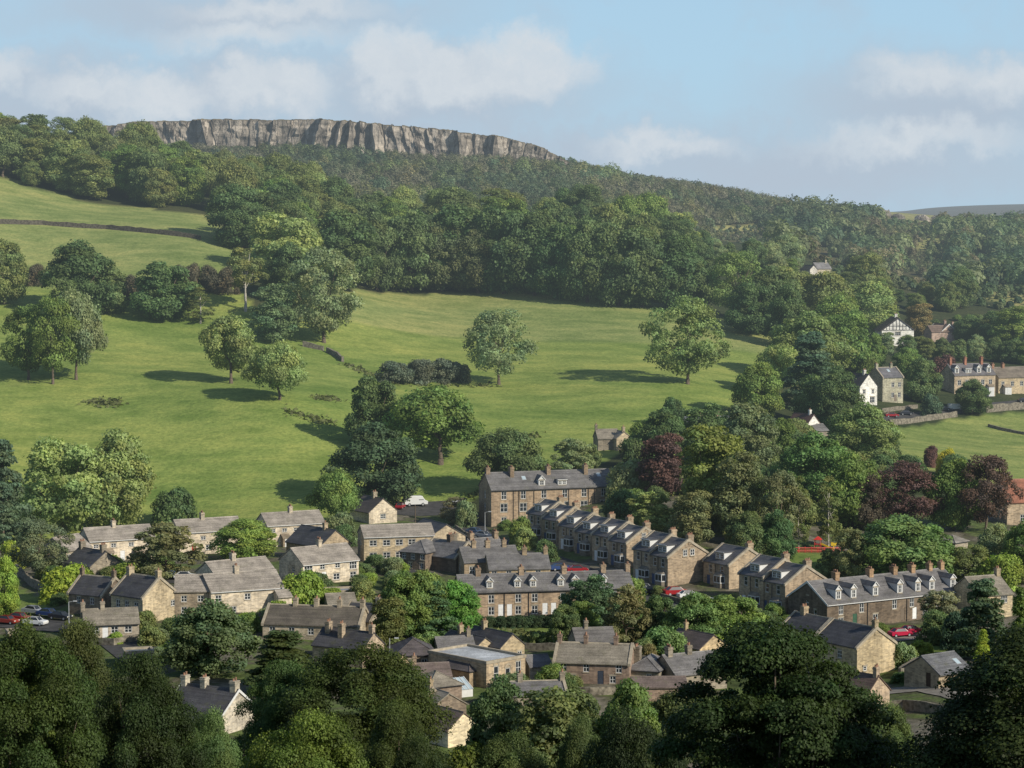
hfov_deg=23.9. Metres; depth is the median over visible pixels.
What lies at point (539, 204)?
broadleaf tree
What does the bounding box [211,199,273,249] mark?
broadleaf tree
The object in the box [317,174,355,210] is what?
broadleaf tree
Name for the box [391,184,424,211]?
broadleaf tree
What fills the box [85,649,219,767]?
broadleaf tree
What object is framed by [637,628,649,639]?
bush
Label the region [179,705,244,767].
broadleaf tree
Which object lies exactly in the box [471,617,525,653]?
stone house
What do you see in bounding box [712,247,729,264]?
broadleaf tree
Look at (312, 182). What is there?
broadleaf tree
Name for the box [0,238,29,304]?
broadleaf tree
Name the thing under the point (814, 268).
farmhouse
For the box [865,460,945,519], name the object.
broadleaf tree
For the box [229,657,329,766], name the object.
broadleaf tree
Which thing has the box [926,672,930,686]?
door
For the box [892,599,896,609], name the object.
window
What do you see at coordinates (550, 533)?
bay window
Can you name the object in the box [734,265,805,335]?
broadleaf tree
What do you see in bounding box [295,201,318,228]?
broadleaf tree
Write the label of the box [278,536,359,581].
semi detached house
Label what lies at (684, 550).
window
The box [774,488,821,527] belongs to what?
broadleaf tree
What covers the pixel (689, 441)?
bush
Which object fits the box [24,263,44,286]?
bush
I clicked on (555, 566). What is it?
parked car
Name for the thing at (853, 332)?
broadleaf tree
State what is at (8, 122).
broadleaf tree
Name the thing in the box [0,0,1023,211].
sky
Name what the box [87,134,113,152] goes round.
broadleaf tree
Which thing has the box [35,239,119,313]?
broadleaf tree
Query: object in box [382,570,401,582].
bush
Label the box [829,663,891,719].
cottage
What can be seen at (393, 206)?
broadleaf tree
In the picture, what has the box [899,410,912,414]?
parked car
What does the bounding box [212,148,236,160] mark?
broadleaf tree
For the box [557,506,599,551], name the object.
terraced house
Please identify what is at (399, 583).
broadleaf tree
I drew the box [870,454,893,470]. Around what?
bush
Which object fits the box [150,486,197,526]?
tree
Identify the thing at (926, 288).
broadleaf tree
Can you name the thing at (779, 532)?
broadleaf tree
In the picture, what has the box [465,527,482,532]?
parked car
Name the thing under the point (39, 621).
parked car
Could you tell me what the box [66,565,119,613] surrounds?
stone house
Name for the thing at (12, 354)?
broadleaf tree
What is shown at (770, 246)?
broadleaf tree
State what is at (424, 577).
broadleaf tree
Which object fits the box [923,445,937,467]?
bush
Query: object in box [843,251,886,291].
broadleaf tree
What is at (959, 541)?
pavilion
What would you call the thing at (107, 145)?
broadleaf tree
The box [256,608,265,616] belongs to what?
bush
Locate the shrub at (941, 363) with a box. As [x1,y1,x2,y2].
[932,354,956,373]
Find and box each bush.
[0,540,24,568]
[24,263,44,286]
[33,564,50,579]
[38,562,94,604]
[42,565,62,581]
[49,592,67,606]
[55,584,70,602]
[96,566,120,579]
[106,631,123,644]
[109,561,150,579]
[121,274,140,303]
[136,625,166,646]
[139,609,157,629]
[144,633,163,645]
[152,557,175,568]
[153,646,163,657]
[159,628,169,639]
[160,617,174,633]
[182,262,203,290]
[198,264,221,293]
[213,265,240,295]
[239,611,262,633]
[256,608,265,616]
[266,599,286,606]
[282,568,325,604]
[313,571,333,589]
[325,587,340,592]
[326,511,357,541]
[335,524,357,546]
[347,574,367,585]
[348,578,376,601]
[359,563,375,572]
[359,567,364,573]
[363,553,385,572]
[363,572,377,587]
[374,361,415,382]
[378,555,403,574]
[381,575,395,589]
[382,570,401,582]
[401,561,410,571]
[405,358,436,385]
[413,630,439,648]
[430,357,460,384]
[445,361,471,383]
[445,740,484,767]
[452,499,478,527]
[484,616,495,627]
[490,616,506,628]
[496,519,510,530]
[497,671,530,680]
[503,616,516,628]
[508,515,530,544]
[511,526,537,550]
[514,614,530,627]
[522,614,538,628]
[528,631,548,642]
[531,614,545,628]
[534,662,565,679]
[535,538,559,561]
[544,614,552,627]
[556,672,583,686]
[565,678,581,692]
[570,454,593,468]
[571,693,600,724]
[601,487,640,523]
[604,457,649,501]
[618,437,644,461]
[620,433,650,448]
[624,615,641,630]
[628,417,662,434]
[629,488,642,494]
[631,576,647,602]
[635,637,655,648]
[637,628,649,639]
[642,643,656,655]
[644,625,687,655]
[647,485,669,502]
[650,585,664,595]
[663,396,686,419]
[666,465,704,495]
[685,437,701,457]
[747,607,762,616]
[759,467,774,481]
[761,490,780,514]
[761,610,782,621]
[763,603,786,615]
[766,454,779,469]
[768,461,788,469]
[782,469,812,492]
[789,418,814,434]
[791,422,807,433]
[791,432,806,450]
[842,447,866,460]
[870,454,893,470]
[871,447,900,462]
[875,438,901,455]
[875,464,885,470]
[879,622,889,632]
[882,466,910,495]
[884,481,901,505]
[889,671,903,683]
[894,641,918,669]
[895,454,924,465]
[908,465,929,492]
[908,639,933,654]
[912,609,947,645]
[919,393,943,415]
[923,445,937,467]
[935,447,954,472]
[937,453,976,475]
[938,611,978,650]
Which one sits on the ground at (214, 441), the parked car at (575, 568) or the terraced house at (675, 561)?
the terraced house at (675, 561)
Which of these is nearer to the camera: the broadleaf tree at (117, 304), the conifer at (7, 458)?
the conifer at (7, 458)
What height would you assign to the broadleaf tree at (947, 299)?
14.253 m
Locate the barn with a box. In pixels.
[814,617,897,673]
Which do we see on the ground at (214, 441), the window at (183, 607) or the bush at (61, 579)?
the bush at (61, 579)
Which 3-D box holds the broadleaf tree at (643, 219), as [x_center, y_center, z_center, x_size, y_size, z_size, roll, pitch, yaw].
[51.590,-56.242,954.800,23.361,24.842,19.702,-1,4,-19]
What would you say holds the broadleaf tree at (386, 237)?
on the ground at (214, 441)
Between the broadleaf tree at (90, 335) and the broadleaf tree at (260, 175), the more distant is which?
the broadleaf tree at (260, 175)
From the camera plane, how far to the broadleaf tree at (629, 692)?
294.68 m
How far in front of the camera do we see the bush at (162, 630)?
399.41 m
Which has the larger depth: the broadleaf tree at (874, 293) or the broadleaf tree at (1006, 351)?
the broadleaf tree at (874, 293)
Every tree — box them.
[0,112,18,126]
[0,117,21,157]
[0,124,31,176]
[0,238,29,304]
[0,303,53,379]
[0,555,20,615]
[0,620,108,767]
[2,612,58,767]
[7,518,75,579]
[8,123,38,163]
[12,138,57,181]
[17,435,112,531]
[19,114,50,137]
[21,161,43,186]
[22,124,49,143]
[23,294,79,383]
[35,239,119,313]
[37,128,82,183]
[41,140,90,190]
[43,616,140,767]
[48,116,75,134]
[48,285,108,379]
[66,153,115,198]
[69,115,113,149]
[78,139,94,154]
[80,428,159,526]
[82,146,100,157]
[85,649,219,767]
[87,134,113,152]
[88,268,128,312]
[95,136,125,169]
[96,153,115,187]
[97,143,147,196]
[116,138,145,173]
[116,147,163,177]
[117,119,163,150]
[124,146,170,202]
[126,261,201,319]
[126,521,207,579]
[140,136,163,151]
[141,168,178,207]
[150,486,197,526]
[152,143,180,165]
[159,598,263,677]
[167,156,207,205]
[170,140,192,156]
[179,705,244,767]
[181,147,219,194]
[182,287,215,323]
[197,312,262,383]
[204,181,267,227]
[206,518,278,558]
[209,157,228,188]
[209,158,260,192]
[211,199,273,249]
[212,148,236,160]
[226,245,269,311]
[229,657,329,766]
[230,162,272,180]
[233,703,375,767]
[240,339,308,399]
[241,191,297,240]
[245,210,323,280]
[248,188,267,192]
[249,283,302,341]
[255,169,306,194]
[258,175,291,193]
[259,165,281,180]
[259,241,319,304]
[262,150,296,170]
[262,201,305,242]
[266,179,310,203]
[275,638,460,767]
[282,159,324,178]
[284,246,364,342]
[290,174,333,207]
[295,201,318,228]
[297,192,323,217]
[297,210,318,231]
[298,169,326,194]
[303,467,362,515]
[307,160,328,179]
[315,199,357,237]
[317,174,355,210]
[317,208,382,289]
[320,421,424,503]
[342,374,400,440]
[347,197,380,218]
[353,212,405,291]
[358,191,390,221]
[362,694,431,767]
[368,596,408,649]
[373,196,409,217]
[378,215,400,228]
[378,569,432,635]
[379,382,485,464]
[380,208,442,292]
[389,730,446,767]
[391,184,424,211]
[404,569,449,635]
[414,222,472,291]
[418,188,442,212]
[423,185,483,221]
[423,203,500,287]
[438,496,474,523]
[438,579,482,631]
[449,222,501,292]
[458,189,479,215]
[462,308,538,384]
[462,425,548,478]
[464,674,523,755]
[472,204,534,293]
[474,727,551,767]
[479,196,513,218]
[481,188,530,216]
[493,197,528,233]
[501,208,561,295]
[501,685,609,767]
[527,222,584,299]
[532,196,559,211]
[538,199,575,227]
[547,604,581,640]
[549,437,595,469]
[553,709,603,767]
[554,187,581,207]
[554,214,614,302]
[558,573,618,625]
[565,183,607,221]
[568,441,602,467]
[569,224,589,254]
[569,600,600,626]
[572,203,590,227]
[579,702,690,767]
[586,220,653,305]
[588,203,629,243]
[594,677,661,767]
[601,583,655,642]
[609,224,675,307]
[610,192,647,222]
[616,213,638,228]
[620,210,665,238]
[625,490,674,531]
[634,432,683,493]
[636,190,669,227]
[638,295,732,383]
[638,406,686,451]
[640,594,675,630]
[644,616,904,767]
[648,689,707,740]
[650,234,709,307]
[654,215,695,243]
[657,218,707,253]
[659,590,725,635]
[662,211,701,238]
[667,489,714,543]
[669,256,718,307]
[674,423,745,529]
[678,401,727,437]
[693,242,715,270]
[698,230,714,259]
[698,594,770,641]
[706,249,761,307]
[708,241,723,249]
[709,450,765,541]
[711,506,737,531]
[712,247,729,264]
[718,402,781,467]
[722,281,772,334]
[723,510,768,553]
[724,242,738,253]
[729,361,784,417]
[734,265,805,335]
[739,238,768,274]
[752,468,811,541]
[754,341,803,394]
[761,283,809,344]
[761,509,797,560]
[762,239,785,264]
[764,251,788,269]
[765,310,859,374]
[767,265,819,310]
[769,430,853,502]
[771,417,795,456]
[774,233,807,258]
[774,235,804,270]
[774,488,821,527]
[786,258,798,272]
[791,373,823,413]
[792,475,813,546]
[800,270,856,315]
[810,290,862,331]
[810,365,865,428]
[815,548,838,577]
[816,475,843,545]
[823,449,887,527]
[824,310,871,370]
[825,401,905,458]
[831,527,867,576]
[837,271,861,291]
[841,513,957,573]
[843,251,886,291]
[846,473,893,530]
[848,699,921,767]
[849,280,899,334]
[850,351,879,373]
[864,332,886,367]
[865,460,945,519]
[866,278,887,286]
[875,285,897,306]
[875,332,894,356]
[883,275,893,284]
[885,619,1023,767]
[886,523,958,573]
[890,347,921,375]
[893,289,905,301]
[896,334,917,354]
[903,357,943,402]
[904,293,927,306]
[904,303,932,336]
[906,293,927,314]
[914,336,937,358]
[917,281,934,300]
[917,590,962,620]
[923,457,983,530]
[932,337,954,358]
[933,281,962,312]
[944,266,979,307]
[948,339,966,361]
[949,544,992,582]
[951,314,961,320]
[952,315,980,341]
[954,378,993,413]
[957,453,1023,531]
[966,334,986,361]
[972,552,1023,591]
[973,314,983,318]
[974,318,993,341]
[974,522,1010,557]
[977,310,1003,342]
[984,336,1001,360]
[987,306,1023,343]
[998,339,1022,362]
[999,519,1023,583]
[1001,321,1023,344]
[1014,342,1023,363]
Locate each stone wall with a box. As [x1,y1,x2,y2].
[0,219,200,239]
[14,564,42,590]
[94,634,138,644]
[235,612,263,619]
[302,341,323,350]
[326,347,343,361]
[454,525,476,537]
[524,643,555,650]
[578,686,621,695]
[661,593,739,611]
[881,404,917,412]
[888,411,956,424]
[890,700,943,713]
[898,657,917,671]
[985,402,1023,412]
[988,424,1023,434]
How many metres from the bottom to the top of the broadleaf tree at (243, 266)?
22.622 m
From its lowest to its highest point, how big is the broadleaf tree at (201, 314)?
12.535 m
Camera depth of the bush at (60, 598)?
434.17 m
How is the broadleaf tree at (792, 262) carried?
on the ground at (214, 441)
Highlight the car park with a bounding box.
[394,501,457,515]
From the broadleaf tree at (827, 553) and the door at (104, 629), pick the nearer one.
the door at (104, 629)
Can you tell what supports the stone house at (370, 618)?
on the ground at (214, 441)
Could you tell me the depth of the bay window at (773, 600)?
430.06 m
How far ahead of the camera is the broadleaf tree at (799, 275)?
889.35 m
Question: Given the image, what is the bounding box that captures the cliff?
[103,118,570,163]
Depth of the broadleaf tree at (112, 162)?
991.09 m
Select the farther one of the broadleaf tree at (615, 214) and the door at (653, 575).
the broadleaf tree at (615, 214)
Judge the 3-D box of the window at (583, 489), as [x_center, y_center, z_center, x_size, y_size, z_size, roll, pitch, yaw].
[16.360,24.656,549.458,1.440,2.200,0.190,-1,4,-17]
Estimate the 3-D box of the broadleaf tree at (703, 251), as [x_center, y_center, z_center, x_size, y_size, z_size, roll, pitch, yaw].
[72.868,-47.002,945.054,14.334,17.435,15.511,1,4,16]
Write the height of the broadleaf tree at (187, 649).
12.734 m
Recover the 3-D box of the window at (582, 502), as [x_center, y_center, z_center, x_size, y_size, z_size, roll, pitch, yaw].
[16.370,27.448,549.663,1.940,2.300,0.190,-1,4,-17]
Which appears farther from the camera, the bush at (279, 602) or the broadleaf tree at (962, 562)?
the broadleaf tree at (962, 562)
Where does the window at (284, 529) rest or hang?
in the semi detached house at (284, 525)
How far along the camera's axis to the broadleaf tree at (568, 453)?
585.20 m
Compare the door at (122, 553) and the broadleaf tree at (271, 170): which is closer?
the door at (122, 553)
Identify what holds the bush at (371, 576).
on the ground at (214, 441)
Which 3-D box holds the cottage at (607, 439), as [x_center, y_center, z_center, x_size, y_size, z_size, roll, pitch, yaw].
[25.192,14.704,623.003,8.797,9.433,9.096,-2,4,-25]
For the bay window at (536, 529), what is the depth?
512.21 m
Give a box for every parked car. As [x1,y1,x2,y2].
[0,614,19,624]
[10,612,30,620]
[21,605,40,614]
[22,616,48,625]
[36,608,55,616]
[48,610,72,620]
[174,571,192,577]
[395,502,405,508]
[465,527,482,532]
[474,531,491,536]
[551,563,568,570]
[567,565,588,570]
[645,585,654,593]
[662,586,686,595]
[676,590,692,597]
[884,412,898,416]
[887,627,913,637]
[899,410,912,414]
[902,625,921,632]
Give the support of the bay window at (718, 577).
in the terraced house at (723, 564)
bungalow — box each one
[350,490,397,523]
[418,518,466,540]
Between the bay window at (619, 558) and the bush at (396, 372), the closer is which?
the bay window at (619, 558)
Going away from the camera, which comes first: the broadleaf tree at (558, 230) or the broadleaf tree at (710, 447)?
the broadleaf tree at (710, 447)
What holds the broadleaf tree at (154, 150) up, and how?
on the ground at (214, 441)
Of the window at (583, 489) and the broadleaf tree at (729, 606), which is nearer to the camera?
the broadleaf tree at (729, 606)
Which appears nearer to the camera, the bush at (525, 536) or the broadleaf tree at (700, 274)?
the bush at (525, 536)
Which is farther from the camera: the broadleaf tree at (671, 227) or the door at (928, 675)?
the broadleaf tree at (671, 227)
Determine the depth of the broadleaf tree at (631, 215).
966.50 m
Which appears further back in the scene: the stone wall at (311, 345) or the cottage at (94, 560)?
the stone wall at (311, 345)
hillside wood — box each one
[114,136,842,244]
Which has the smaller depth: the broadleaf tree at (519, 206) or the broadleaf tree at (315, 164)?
the broadleaf tree at (519, 206)
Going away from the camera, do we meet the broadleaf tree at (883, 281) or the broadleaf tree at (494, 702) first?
the broadleaf tree at (494, 702)
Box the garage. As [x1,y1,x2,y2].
[902,650,971,687]
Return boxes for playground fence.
[796,547,839,552]
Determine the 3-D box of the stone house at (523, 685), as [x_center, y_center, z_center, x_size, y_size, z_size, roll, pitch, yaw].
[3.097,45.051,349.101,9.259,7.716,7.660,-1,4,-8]
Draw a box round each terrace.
[261,595,368,639]
[453,561,634,617]
[478,463,609,526]
[786,559,956,624]
[940,355,995,395]
[990,362,1023,394]
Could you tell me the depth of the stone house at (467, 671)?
365.64 m
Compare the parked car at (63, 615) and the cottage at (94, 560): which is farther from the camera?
the cottage at (94, 560)
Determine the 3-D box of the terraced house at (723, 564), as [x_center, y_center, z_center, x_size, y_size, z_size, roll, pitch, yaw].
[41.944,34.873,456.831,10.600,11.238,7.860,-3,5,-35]
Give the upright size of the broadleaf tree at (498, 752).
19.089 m
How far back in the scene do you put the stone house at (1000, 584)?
430.87 m
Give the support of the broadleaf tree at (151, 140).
on the ground at (214, 441)
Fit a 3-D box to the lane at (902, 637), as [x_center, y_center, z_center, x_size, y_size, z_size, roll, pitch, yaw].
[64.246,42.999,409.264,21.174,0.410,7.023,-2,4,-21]
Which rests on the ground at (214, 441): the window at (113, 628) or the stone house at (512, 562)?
the stone house at (512, 562)
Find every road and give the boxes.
[0,619,163,662]
[397,506,698,619]
[883,400,1023,420]
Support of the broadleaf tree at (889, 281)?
on the ground at (214, 441)
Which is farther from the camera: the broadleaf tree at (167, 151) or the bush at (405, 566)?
the broadleaf tree at (167, 151)
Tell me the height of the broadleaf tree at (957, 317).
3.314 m
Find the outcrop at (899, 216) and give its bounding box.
[891,213,904,218]
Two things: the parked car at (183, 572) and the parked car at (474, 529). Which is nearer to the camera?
the parked car at (183, 572)
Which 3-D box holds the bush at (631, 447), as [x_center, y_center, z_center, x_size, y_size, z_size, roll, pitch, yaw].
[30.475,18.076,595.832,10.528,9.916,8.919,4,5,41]
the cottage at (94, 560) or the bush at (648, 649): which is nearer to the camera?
the bush at (648, 649)
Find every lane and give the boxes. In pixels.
[166,577,174,582]
[889,633,924,640]
[890,687,969,698]
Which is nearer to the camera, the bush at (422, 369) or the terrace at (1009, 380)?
the bush at (422, 369)
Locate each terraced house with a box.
[526,495,565,539]
[541,500,580,544]
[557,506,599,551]
[573,511,615,555]
[591,514,634,562]
[607,520,651,567]
[632,527,676,582]
[648,532,709,586]
[702,540,758,588]
[737,551,790,609]
[758,557,827,614]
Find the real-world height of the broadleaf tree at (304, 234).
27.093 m
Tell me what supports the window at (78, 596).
in the stone house at (91, 591)
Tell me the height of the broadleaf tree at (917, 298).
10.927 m
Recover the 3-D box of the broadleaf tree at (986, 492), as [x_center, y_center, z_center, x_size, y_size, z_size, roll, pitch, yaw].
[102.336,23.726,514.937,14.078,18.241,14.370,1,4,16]
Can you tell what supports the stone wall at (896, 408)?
on the ground at (214, 441)
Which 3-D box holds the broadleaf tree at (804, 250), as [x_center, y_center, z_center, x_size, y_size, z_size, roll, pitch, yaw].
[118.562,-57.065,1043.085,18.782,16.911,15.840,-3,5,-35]
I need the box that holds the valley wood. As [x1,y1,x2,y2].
[755,193,1023,308]
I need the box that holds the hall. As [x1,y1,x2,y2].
[427,643,525,687]
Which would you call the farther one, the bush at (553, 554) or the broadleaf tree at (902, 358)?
the broadleaf tree at (902, 358)
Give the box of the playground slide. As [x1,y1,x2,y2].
[813,536,832,549]
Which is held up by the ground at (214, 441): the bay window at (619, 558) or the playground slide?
the playground slide
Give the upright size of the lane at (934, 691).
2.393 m
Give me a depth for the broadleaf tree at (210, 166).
1012.27 m
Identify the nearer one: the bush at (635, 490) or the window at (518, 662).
the window at (518, 662)
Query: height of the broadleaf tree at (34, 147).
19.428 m
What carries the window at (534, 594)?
in the terrace at (521, 592)
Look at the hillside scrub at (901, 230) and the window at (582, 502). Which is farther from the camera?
the hillside scrub at (901, 230)
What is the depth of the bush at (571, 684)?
353.25 m
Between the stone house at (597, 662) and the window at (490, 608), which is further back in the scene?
the window at (490, 608)
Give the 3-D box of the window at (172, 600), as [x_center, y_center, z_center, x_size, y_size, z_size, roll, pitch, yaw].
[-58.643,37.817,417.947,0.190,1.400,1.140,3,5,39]
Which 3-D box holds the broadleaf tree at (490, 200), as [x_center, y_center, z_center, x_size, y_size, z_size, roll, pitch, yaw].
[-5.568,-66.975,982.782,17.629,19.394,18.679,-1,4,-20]
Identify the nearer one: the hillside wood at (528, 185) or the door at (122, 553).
the door at (122, 553)
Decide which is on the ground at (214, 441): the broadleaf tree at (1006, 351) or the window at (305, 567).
the broadleaf tree at (1006, 351)
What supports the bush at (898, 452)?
on the ground at (214, 441)
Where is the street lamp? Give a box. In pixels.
[68,600,76,622]
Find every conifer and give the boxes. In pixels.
[0,439,35,543]
[0,482,26,548]
[240,629,316,696]
[415,581,457,635]
[776,331,833,411]
[949,578,1009,656]
[973,629,990,661]
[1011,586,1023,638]
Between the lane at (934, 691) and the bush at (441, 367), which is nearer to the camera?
the lane at (934, 691)
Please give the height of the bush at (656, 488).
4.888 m
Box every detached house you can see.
[79,518,155,559]
[171,510,242,553]
[174,563,292,615]
[194,550,274,573]
[256,504,323,546]
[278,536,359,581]
[842,368,877,404]
[869,362,903,402]
[923,320,956,342]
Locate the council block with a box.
[357,522,434,560]
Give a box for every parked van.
[403,495,427,505]
[947,404,960,409]
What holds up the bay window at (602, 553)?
in the terraced house at (601, 534)
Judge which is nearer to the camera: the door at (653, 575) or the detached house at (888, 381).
the door at (653, 575)
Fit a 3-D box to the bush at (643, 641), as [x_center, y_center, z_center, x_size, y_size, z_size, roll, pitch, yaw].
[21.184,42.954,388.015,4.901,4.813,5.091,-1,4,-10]
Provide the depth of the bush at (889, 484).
543.59 m
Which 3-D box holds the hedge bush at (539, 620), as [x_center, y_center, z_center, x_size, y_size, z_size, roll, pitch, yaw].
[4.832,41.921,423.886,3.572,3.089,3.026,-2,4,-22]
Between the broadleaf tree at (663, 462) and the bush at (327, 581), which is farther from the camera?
the broadleaf tree at (663, 462)
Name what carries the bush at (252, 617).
on the ground at (214, 441)
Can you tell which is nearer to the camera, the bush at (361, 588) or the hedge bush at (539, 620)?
the hedge bush at (539, 620)
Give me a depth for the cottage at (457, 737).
320.24 m
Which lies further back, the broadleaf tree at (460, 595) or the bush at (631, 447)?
the bush at (631, 447)
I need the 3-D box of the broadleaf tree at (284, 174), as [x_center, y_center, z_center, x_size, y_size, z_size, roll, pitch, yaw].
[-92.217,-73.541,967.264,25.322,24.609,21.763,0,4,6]
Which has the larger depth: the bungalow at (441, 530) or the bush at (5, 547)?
the bungalow at (441, 530)
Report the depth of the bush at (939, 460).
603.13 m
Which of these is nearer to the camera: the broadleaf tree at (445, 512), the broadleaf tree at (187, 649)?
the broadleaf tree at (187, 649)
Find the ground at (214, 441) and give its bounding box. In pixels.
[0,157,1023,767]
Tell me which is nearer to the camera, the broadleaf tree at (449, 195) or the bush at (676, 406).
the bush at (676, 406)
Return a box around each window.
[76,595,80,603]
[89,596,94,605]
[93,543,98,548]
[110,542,116,547]
[110,626,117,633]
[115,598,119,606]
[124,599,128,606]
[124,625,132,633]
[128,541,133,546]
[170,598,174,606]
[180,594,187,602]
[180,605,187,614]
[197,594,203,602]
[200,535,205,540]
[215,594,221,601]
[229,605,236,611]
[244,592,250,600]
[269,625,275,630]
[282,527,287,532]
[304,566,312,570]
[307,626,313,635]
[320,564,325,570]
[333,572,339,580]
[335,563,339,568]
[349,561,356,569]
[349,570,356,577]
[369,539,376,546]
[380,513,385,519]
[382,539,390,546]
[382,551,390,557]
[395,538,403,545]
[408,538,415,545]
[420,554,424,560]
[469,565,475,573]
[488,593,494,603]
[488,605,494,615]
[494,664,498,678]
[500,503,507,512]
[501,491,506,499]
[515,593,521,602]
[515,605,521,614]
[515,659,521,671]
[519,502,526,511]
[520,490,525,499]
[531,524,540,539]
[531,592,537,602]
[531,604,537,614]
[541,490,546,498]
[546,529,555,544]
[561,527,564,536]
[562,489,567,497]
[563,535,572,551]
[579,540,589,555]
[580,500,587,506]
[581,488,586,496]
[582,664,589,672]
[597,547,607,562]
[601,487,606,496]
[603,537,606,546]
[609,674,615,684]
[612,542,615,551]
[614,551,624,567]
[615,665,621,673]
[636,550,639,560]
[638,565,648,582]
[644,552,647,562]
[653,556,656,566]
[655,569,665,586]
[661,557,664,567]
[683,548,687,556]
[690,548,694,555]
[708,563,712,573]
[713,571,724,587]
[743,575,747,586]
[748,591,759,607]
[754,577,758,588]
[765,582,768,592]
[769,597,781,605]
[776,584,779,595]
[837,648,841,658]
[838,605,843,615]
[859,603,864,613]
[863,664,867,671]
[870,396,874,402]
[873,612,878,618]
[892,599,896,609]
[895,331,900,335]
[909,597,914,607]
[1001,595,1007,603]
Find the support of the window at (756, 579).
in the terraced house at (755, 569)
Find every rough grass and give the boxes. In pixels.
[78,395,128,407]
[283,403,337,426]
[310,393,347,402]
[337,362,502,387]
[464,431,545,499]
[465,627,569,642]
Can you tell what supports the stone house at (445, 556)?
on the ground at (214, 441)
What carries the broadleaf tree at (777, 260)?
on the ground at (214, 441)
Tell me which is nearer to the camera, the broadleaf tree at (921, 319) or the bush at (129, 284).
the bush at (129, 284)
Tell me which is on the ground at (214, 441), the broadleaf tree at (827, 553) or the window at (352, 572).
the broadleaf tree at (827, 553)
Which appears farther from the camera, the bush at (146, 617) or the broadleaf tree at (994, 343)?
the broadleaf tree at (994, 343)
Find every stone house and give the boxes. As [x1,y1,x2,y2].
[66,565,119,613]
[109,564,175,621]
[171,671,253,733]
[285,520,351,550]
[311,618,385,667]
[346,594,381,630]
[387,637,433,662]
[389,676,436,702]
[398,538,435,570]
[411,653,452,677]
[423,670,473,698]
[430,532,470,572]
[430,687,468,712]
[433,626,474,648]
[443,659,476,686]
[444,622,491,646]
[457,537,517,573]
[466,529,500,545]
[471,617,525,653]
[485,545,550,572]
[510,669,567,706]
[552,631,634,684]
[567,618,614,642]
[631,643,664,675]
[657,642,726,688]
[676,619,722,652]
[779,603,831,656]
[953,566,1013,618]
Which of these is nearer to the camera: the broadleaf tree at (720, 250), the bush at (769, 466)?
the bush at (769, 466)
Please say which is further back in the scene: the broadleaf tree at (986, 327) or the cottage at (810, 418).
the broadleaf tree at (986, 327)
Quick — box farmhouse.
[799,259,831,274]
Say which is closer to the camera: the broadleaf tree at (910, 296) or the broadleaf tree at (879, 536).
the broadleaf tree at (879, 536)
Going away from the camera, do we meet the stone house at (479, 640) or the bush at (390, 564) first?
the stone house at (479, 640)
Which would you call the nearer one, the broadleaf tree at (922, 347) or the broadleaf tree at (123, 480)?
the broadleaf tree at (123, 480)
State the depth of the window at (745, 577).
437.26 m
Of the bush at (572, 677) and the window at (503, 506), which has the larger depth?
the window at (503, 506)
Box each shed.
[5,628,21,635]
[122,646,153,661]
[323,592,356,604]
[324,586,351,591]
[525,653,551,679]
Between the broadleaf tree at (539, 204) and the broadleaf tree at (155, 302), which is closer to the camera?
the broadleaf tree at (155, 302)
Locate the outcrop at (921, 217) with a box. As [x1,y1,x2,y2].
[913,214,930,221]
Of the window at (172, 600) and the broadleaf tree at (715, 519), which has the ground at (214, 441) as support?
the broadleaf tree at (715, 519)
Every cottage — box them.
[38,532,92,565]
[62,539,121,574]
[80,599,139,637]
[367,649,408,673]
[428,705,471,747]
[593,423,629,450]
[628,675,686,700]
[790,408,828,436]
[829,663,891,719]
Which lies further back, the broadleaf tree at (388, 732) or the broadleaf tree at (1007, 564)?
the broadleaf tree at (1007, 564)
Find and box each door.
[102,627,107,637]
[120,551,124,559]
[498,604,502,615]
[507,604,511,615]
[542,603,547,613]
[551,603,555,613]
[594,550,596,560]
[597,671,603,683]
[611,555,613,564]
[652,573,654,583]
[853,613,856,622]
[900,608,903,619]
[912,607,916,618]
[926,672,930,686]
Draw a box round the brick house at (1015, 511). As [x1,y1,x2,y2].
[992,479,1023,524]
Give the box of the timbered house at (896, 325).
[873,313,915,345]
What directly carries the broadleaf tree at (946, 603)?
on the ground at (214, 441)
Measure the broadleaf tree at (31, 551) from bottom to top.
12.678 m
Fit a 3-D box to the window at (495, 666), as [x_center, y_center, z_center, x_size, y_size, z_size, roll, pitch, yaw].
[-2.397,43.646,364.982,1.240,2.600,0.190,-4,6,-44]
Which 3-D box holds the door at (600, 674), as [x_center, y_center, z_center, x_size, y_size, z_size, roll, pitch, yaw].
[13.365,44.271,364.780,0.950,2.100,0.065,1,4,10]
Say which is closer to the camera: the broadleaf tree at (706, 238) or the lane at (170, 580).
the lane at (170, 580)
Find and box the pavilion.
[942,534,969,549]
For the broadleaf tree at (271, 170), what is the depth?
1005.04 m
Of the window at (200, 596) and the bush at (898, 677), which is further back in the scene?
the window at (200, 596)
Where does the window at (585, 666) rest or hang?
in the stone house at (597, 662)
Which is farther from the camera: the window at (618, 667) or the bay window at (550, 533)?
the bay window at (550, 533)
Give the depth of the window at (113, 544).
488.04 m
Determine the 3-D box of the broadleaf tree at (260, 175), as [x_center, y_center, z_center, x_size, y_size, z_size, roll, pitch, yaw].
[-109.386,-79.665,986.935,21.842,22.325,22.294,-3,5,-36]
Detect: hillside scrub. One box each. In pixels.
[338,156,761,227]
[803,220,1023,308]
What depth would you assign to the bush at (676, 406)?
652.33 m
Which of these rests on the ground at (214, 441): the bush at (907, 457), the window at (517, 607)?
the bush at (907, 457)

